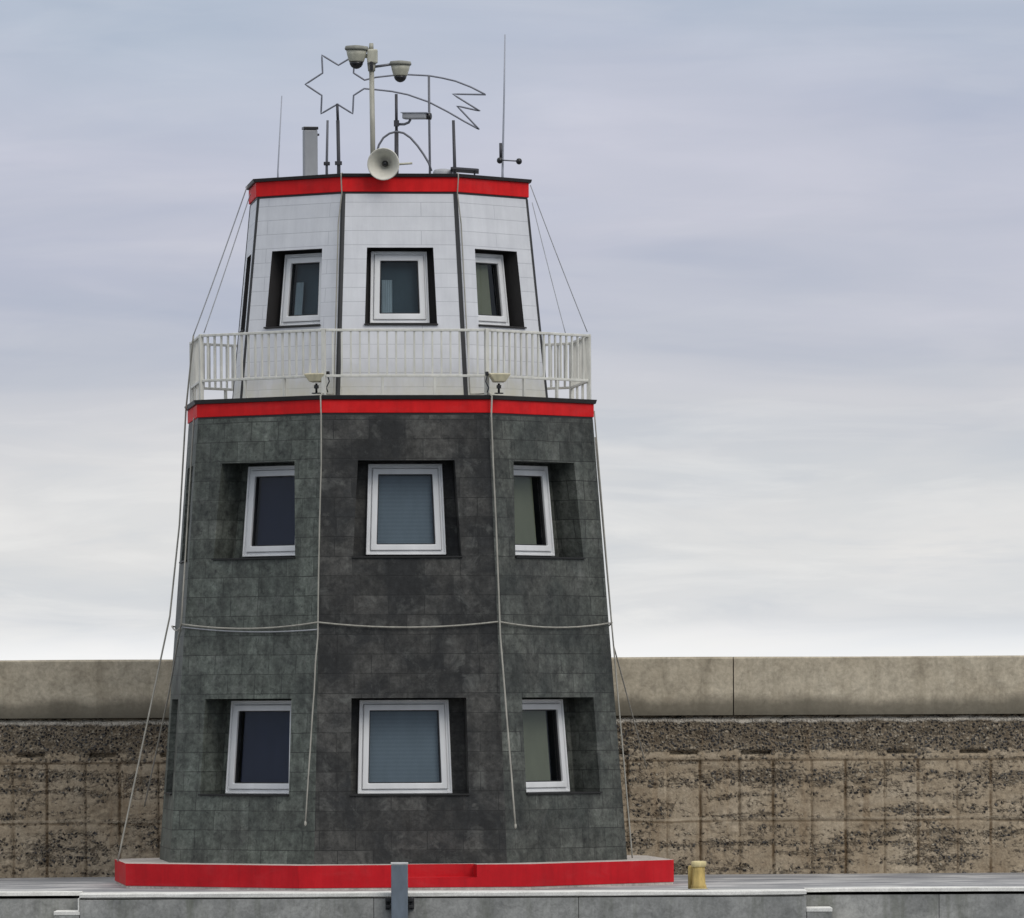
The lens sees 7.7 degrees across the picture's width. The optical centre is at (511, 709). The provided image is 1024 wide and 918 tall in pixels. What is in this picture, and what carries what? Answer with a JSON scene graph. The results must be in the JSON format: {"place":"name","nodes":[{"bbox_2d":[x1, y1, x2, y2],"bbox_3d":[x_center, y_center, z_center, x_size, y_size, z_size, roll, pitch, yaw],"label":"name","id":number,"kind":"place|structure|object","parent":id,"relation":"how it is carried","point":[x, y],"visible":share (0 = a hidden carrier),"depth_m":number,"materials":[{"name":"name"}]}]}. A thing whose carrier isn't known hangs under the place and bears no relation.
{"place":"outdoors","nodes":[
{"label":"outdoors","id":0,"kind":"place"},
{"bbox_2d":[0,889,1023,917],"bbox_3d":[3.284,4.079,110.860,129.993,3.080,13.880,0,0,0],"label":"quay","id":1,"kind":"structure","parent":0,"point":[955,904],"depth_m":103.92,"materials":[{"name":"concrete"}]},
{"bbox_2d":[0,891,82,895],"bbox_3d":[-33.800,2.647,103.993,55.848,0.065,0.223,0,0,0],"label":"quay coping","id":2,"kind":"object","parent":1,"relation":"on","point":[39,893],"visible":1,"depth_m":103.89,"materials":[{"name":"white concrete"}]},
{"bbox_2d":[0,655,1023,877],"bbox_3d":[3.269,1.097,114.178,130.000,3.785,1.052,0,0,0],"label":"sea wall","id":3,"kind":"structure","parent":1,"relation":"on","point":[839,765],"depth_m":113.73,"materials":[{"name":"concrete"}]},
{"bbox_2d":[804,886,1023,891],"bbox_3d":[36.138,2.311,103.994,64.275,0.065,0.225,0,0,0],"label":"quay coping","id":4,"kind":"object","parent":1,"relation":"on","point":[899,889],"visible":1,"depth_m":103.89,"materials":[{"name":"white concrete"}]},
{"bbox_2d":[0,873,1023,892],"bbox_3d":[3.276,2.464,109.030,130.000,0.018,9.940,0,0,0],"label":"quay deck","id":5,"kind":"structure","parent":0,"point":[680,882],"depth_m":108.34,"materials":[{"name":"concrete"}]},
{"bbox_2d":[115,173,673,889],"bbox_3d":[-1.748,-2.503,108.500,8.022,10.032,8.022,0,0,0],"label":"watchtower","id":6,"kind":"structure","parent":5,"relation":"on","point":[407,745],"depth_m":106.28,"materials":[{"name":"stone"}]},
{"bbox_2d":[117,336,193,861],"bbox_3d":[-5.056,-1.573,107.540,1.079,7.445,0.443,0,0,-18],"label":"cord","id":7,"kind":"object","parent":6,"relation":"attached to","point":[170,601],"visible":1,"depth_m":107.48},
{"bbox_2d":[144,418,194,806],"bbox_3d":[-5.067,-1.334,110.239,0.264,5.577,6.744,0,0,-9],"label":"cord","id":8,"kind":"object","parent":6,"relation":"attached to","point":[181,611],"visible":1,"depth_m":107.28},
{"bbox_2d":[193,186,247,335],"bbox_3d":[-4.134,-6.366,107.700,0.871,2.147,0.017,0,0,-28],"label":"cord","id":9,"kind":"object","parent":6,"relation":"attached to","point":[220,260],"visible":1,"depth_m":107.70,"materials":[{"name":"grey metal"}]},
{"bbox_2d":[204,194,250,332],"bbox_3d":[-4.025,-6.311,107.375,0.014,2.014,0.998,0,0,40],"label":"cord","id":10,"kind":"object","parent":6,"relation":"attached to","point":[227,263],"visible":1,"depth_m":107.37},
{"bbox_2d":[198,700,290,795],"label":"window","id":11,"kind":"structure","parent":6,"relation":"in","point":[265,768],"depth_m":106.53,"materials":[{"name":"white plastic"}]},
{"bbox_2d":[182,626,316,632],"bbox_3d":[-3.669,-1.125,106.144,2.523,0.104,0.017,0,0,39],"label":"cord","id":12,"kind":"object","parent":6,"relation":"attached to","point":[250,631],"visible":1,"depth_m":106.09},
{"bbox_2d":[211,465,295,559],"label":"window","id":13,"kind":"structure","parent":6,"relation":"in","point":[276,527],"depth_m":106.69,"materials":[{"name":"white plastic"}]},
{"bbox_2d":[277,96,281,176],"bbox_3d":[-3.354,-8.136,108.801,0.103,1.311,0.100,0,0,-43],"label":"whip antenna","id":14,"kind":"object","parent":6,"relation":"on","point":[279,140],"visible":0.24,"depth_m":108.79,"materials":[{"name":"grey metal"}]},
{"bbox_2d":[263,253,321,328],"bbox_3d":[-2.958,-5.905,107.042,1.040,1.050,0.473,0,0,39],"label":"window","id":15,"kind":"structure","parent":6,"relation":"in","point":[307,310],"depth_m":107.23,"materials":[{"name":"white plastic"}]},
{"bbox_2d":[302,126,318,175],"bbox_3d":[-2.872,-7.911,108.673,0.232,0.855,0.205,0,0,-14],"label":"panel antenna","id":16,"kind":"object","parent":6,"relation":"on","point":[310,150],"visible":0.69,"depth_m":108.64,"materials":[{"name":"grey plastic"}]},
{"bbox_2d":[304,371,329,393],"bbox_3d":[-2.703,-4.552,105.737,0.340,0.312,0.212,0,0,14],"label":"floodlight","id":17,"kind":"object","parent":6,"relation":"on","point":[315,378],"visible":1,"depth_m":105.68,"materials":[{"name":"beige plastic"}]},
{"bbox_2d":[304,172,342,825],"bbox_3d":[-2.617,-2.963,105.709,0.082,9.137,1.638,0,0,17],"label":"cord","id":18,"kind":"object","parent":6,"relation":"attached to","point":[305,823],"visible":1,"depth_m":105.46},
{"bbox_2d":[324,120,329,173],"bbox_3d":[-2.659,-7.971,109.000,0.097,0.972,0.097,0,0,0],"label":"mast rod","id":19,"kind":"object","parent":6,"relation":"on","point":[326,163],"visible":0.6,"depth_m":108.98,"materials":[{"name":"grey metal"}]},
{"bbox_2d":[365,43,390,153],"bbox_3d":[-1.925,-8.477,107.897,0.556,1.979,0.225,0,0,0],"label":"camera mast","id":20,"kind":"object","parent":6,"relation":"on","point":[372,57],"visible":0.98,"depth_m":107.87,"materials":[{"name":"beige metal"}]},
{"bbox_2d":[345,45,368,68],"bbox_3d":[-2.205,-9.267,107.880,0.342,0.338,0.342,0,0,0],"label":"dome camera","id":21,"kind":"object","parent":20,"relation":"attached to","point":[356,54],"visible":1,"depth_m":107.78,"materials":[{"name":"beige plastic"}]},
{"bbox_2d":[389,60,410,81],"bbox_3d":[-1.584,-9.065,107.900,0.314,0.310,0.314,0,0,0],"label":"dome camera","id":22,"kind":"object","parent":20,"relation":"attached to","point":[400,69],"visible":1,"depth_m":107.81,"materials":[{"name":"beige plastic"}]},
{"bbox_2d":[367,148,411,179],"bbox_3d":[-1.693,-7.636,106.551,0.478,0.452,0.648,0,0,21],"label":"horn loudspeaker","id":23,"kind":"object","parent":6,"relation":"on","point":[383,163],"visible":1,"depth_m":106.40,"materials":[{"name":"beige plastic"}]},
{"bbox_2d":[189,328,590,401],"bbox_3d":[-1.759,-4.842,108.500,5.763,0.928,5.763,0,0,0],"label":"balcony railing","id":24,"kind":"object","parent":6,"relation":"on","point":[579,361],"visible":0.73,"depth_m":106.51,"materials":[{"name":"white metal"}]},
{"bbox_2d":[171,621,612,630],"bbox_3d":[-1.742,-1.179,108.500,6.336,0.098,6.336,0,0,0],"label":"cord","id":25,"kind":"object","parent":6,"relation":"attached to","point":[609,623],"visible":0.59,"depth_m":105.65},
{"bbox_2d":[304,54,485,173],"bbox_3d":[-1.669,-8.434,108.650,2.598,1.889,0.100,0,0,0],"label":"star ornament","id":26,"kind":"object","parent":6,"relation":"on","point":[338,162],"visible":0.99,"depth_m":108.64,"materials":[{"name":"grey metal"}]},
{"bbox_2d":[394,94,398,172],"bbox_3d":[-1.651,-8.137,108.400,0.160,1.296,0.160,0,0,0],"label":"short mast","id":27,"kind":"object","parent":6,"relation":"on","point":[396,137],"visible":0.64,"depth_m":108.38,"materials":[{"name":"grey metal"}]},
{"bbox_2d":[399,112,431,125],"bbox_3d":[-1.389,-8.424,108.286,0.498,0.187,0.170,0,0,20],"label":"bullet camera","id":28,"kind":"object","parent":27,"relation":"attached to","point":[409,116],"visible":1,"depth_m":108.22,"materials":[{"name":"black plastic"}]},
{"bbox_2d":[364,251,437,324],"bbox_3d":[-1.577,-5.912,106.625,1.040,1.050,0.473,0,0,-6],"label":"window","id":29,"kind":"structure","parent":6,"relation":"in","point":[399,295],"depth_m":106.71,"materials":[{"name":"white plastic"}]},
{"bbox_2d":[377,131,431,170],"bbox_3d":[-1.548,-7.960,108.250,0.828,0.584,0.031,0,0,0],"label":"hoop","id":30,"kind":"object","parent":6,"relation":"on","point":[413,141],"visible":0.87,"depth_m":108.24,"materials":[{"name":"grey metal"}]},
{"bbox_2d":[352,464,462,557],"bbox_3d":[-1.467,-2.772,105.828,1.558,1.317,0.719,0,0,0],"label":"window","id":31,"kind":"structure","parent":6,"relation":"in","point":[401,503],"depth_m":106.06,"materials":[{"name":"white plastic"}]},
{"bbox_2d":[350,700,469,795],"bbox_3d":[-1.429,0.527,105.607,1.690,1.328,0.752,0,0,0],"label":"window","id":32,"kind":"structure","parent":6,"relation":"in","point":[398,740],"depth_m":105.85,"materials":[{"name":"white plastic"}]},
{"bbox_2d":[433,169,452,173],"bbox_3d":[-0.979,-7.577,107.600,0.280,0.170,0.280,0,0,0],"label":"vent cap","id":33,"kind":"object","parent":6,"relation":"on","point":[443,171],"visible":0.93,"depth_m":107.48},
{"bbox_2d":[452,120,455,173],"bbox_3d":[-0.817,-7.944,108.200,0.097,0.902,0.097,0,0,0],"label":"mast rod","id":34,"kind":"object","parent":6,"relation":"on","point":[454,143],"visible":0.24,"depth_m":108.18,"materials":[{"name":"grey metal"}]},
{"bbox_2d":[451,167,478,174],"bbox_3d":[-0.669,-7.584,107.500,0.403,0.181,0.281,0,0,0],"label":"solar panel","id":35,"kind":"object","parent":6,"relation":"on","point":[474,171],"visible":1,"depth_m":107.42,"materials":[{"name":"black plastic"}]},
{"bbox_2d":[456,173,516,828],"bbox_3d":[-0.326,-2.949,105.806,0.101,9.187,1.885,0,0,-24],"label":"cord","id":36,"kind":"object","parent":6,"relation":"attached to","point":[515,824],"visible":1,"depth_m":105.65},
{"bbox_2d":[485,371,509,393],"bbox_3d":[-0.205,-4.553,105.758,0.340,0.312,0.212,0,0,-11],"label":"floodlight","id":37,"kind":"object","parent":6,"relation":"on","point":[498,378],"visible":1,"depth_m":105.70,"materials":[{"name":"beige plastic"}]},
{"bbox_2d":[475,253,526,328],"bbox_3d":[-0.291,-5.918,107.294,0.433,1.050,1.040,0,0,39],"label":"window","id":38,"kind":"structure","parent":6,"relation":"in","point":[485,317],"depth_m":107.47,"materials":[{"name":"white plastic"}]},
{"bbox_2d":[499,34,505,176],"bbox_3d":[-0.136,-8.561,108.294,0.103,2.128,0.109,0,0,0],"label":"whip antenna","id":39,"kind":"object","parent":6,"relation":"on","point":[501,150],"visible":1,"depth_m":108.29,"materials":[{"name":"grey metal"}]},
{"bbox_2d":[497,157,521,164],"bbox_3d":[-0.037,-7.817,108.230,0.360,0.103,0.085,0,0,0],"label":"wind sensor","id":40,"kind":"object","parent":39,"relation":"attached to","point":[500,160],"visible":1,"depth_m":108.21,"materials":[{"name":"black plastic"}]},
{"bbox_2d":[532,202,565,332],"bbox_3d":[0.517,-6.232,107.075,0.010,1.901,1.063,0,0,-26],"label":"cord","id":41,"kind":"object","parent":6,"relation":"attached to","point":[548,268],"visible":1,"depth_m":107.07,"materials":[{"name":"grey metal"}]},
{"bbox_2d":[514,465,585,558],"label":"window","id":42,"kind":"structure","parent":6,"relation":"in","point":[526,546],"depth_m":107.10,"materials":[{"name":"white plastic"}]},
{"bbox_2d":[530,185,587,331],"bbox_3d":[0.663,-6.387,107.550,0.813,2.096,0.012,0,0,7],"label":"cord","id":43,"kind":"object","parent":6,"relation":"attached to","point":[558,258],"visible":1,"depth_m":107.55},
{"bbox_2d":[522,699,602,794],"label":"window","id":44,"kind":"structure","parent":6,"relation":"in","point":[537,769],"depth_m":106.95,"materials":[{"name":"white plastic"}]},
{"bbox_2d":[594,437,632,857],"bbox_3d":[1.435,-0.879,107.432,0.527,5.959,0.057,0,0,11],"label":"cord","id":45,"kind":"object","parent":6,"relation":"attached to","point":[616,675],"visible":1,"depth_m":107.40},
{"bbox_2d":[594,411,646,768],"bbox_3d":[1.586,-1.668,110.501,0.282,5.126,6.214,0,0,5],"label":"cord","id":46,"kind":"object","parent":6,"relation":"attached to","point":[609,589],"visible":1,"depth_m":107.47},
{"bbox_2d":[688,861,707,888],"bbox_3d":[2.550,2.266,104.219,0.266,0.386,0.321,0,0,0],"label":"mooring bollard","id":47,"kind":"object","parent":5,"relation":"on","point":[696,874],"visible":1,"depth_m":104.11,"materials":[{"name":"yellow metal"}]},
{"bbox_2d":[0,0,1023,659],"label":"sky","id":48,"kind":"structure","parent":0,"point":[787,236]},
{"label":"sea","id":49,"kind":"structure","parent":0,"visible":0},
{"bbox_2d":[54,915,79,917],"bbox_3d":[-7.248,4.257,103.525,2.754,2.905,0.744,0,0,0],"label":"stair flight","id":50,"kind":"object","parent":49,"relation":"in","point":[72,916],"visible":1,"depth_m":103.15,"materials":[{"name":"concrete"}]},
{"bbox_2d":[54,910,79,915],"bbox_3d":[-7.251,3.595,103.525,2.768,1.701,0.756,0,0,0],"label":"stair treads","id":51,"kind":"object","parent":50,"relation":"on","point":[65,912],"visible":1,"depth_m":103.15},
{"bbox_2d":[80,895,805,917],"bbox_3d":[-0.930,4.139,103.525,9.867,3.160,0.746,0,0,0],"label":"landing stage","id":52,"kind":"object","parent":49,"relation":"in","point":[756,906],"visible":1,"depth_m":103.15,"materials":[{"name":"concrete"}]},
{"bbox_2d":[385,862,413,917],"bbox_3d":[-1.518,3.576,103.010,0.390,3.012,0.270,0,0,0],"label":"guide post","id":53,"kind":"object","parent":52,"relation":"attached to","point":[399,900],"visible":1,"depth_m":102.88,"materials":[{"name":"grey metal"}]},
{"bbox_2d":[79,889,806,897],"bbox_3d":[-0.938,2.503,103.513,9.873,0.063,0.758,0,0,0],"label":"landing coping","id":54,"kind":"object","parent":52,"relation":"on","point":[444,893],"visible":1,"depth_m":103.14,"materials":[{"name":"white concrete"}]},
{"bbox_2d":[806,912,831,917],"bbox_3d":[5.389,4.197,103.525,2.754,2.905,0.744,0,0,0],"label":"stair flight","id":55,"kind":"object","parent":49,"relation":"in","point":[818,914],"visible":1,"depth_m":103.15,"materials":[{"name":"concrete"}]},
{"bbox_2d":[806,906,831,911],"bbox_3d":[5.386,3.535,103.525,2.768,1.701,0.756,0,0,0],"label":"stair treads","id":56,"kind":"object","parent":55,"relation":"on","point":[818,908],"visible":1,"depth_m":103.15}
]}

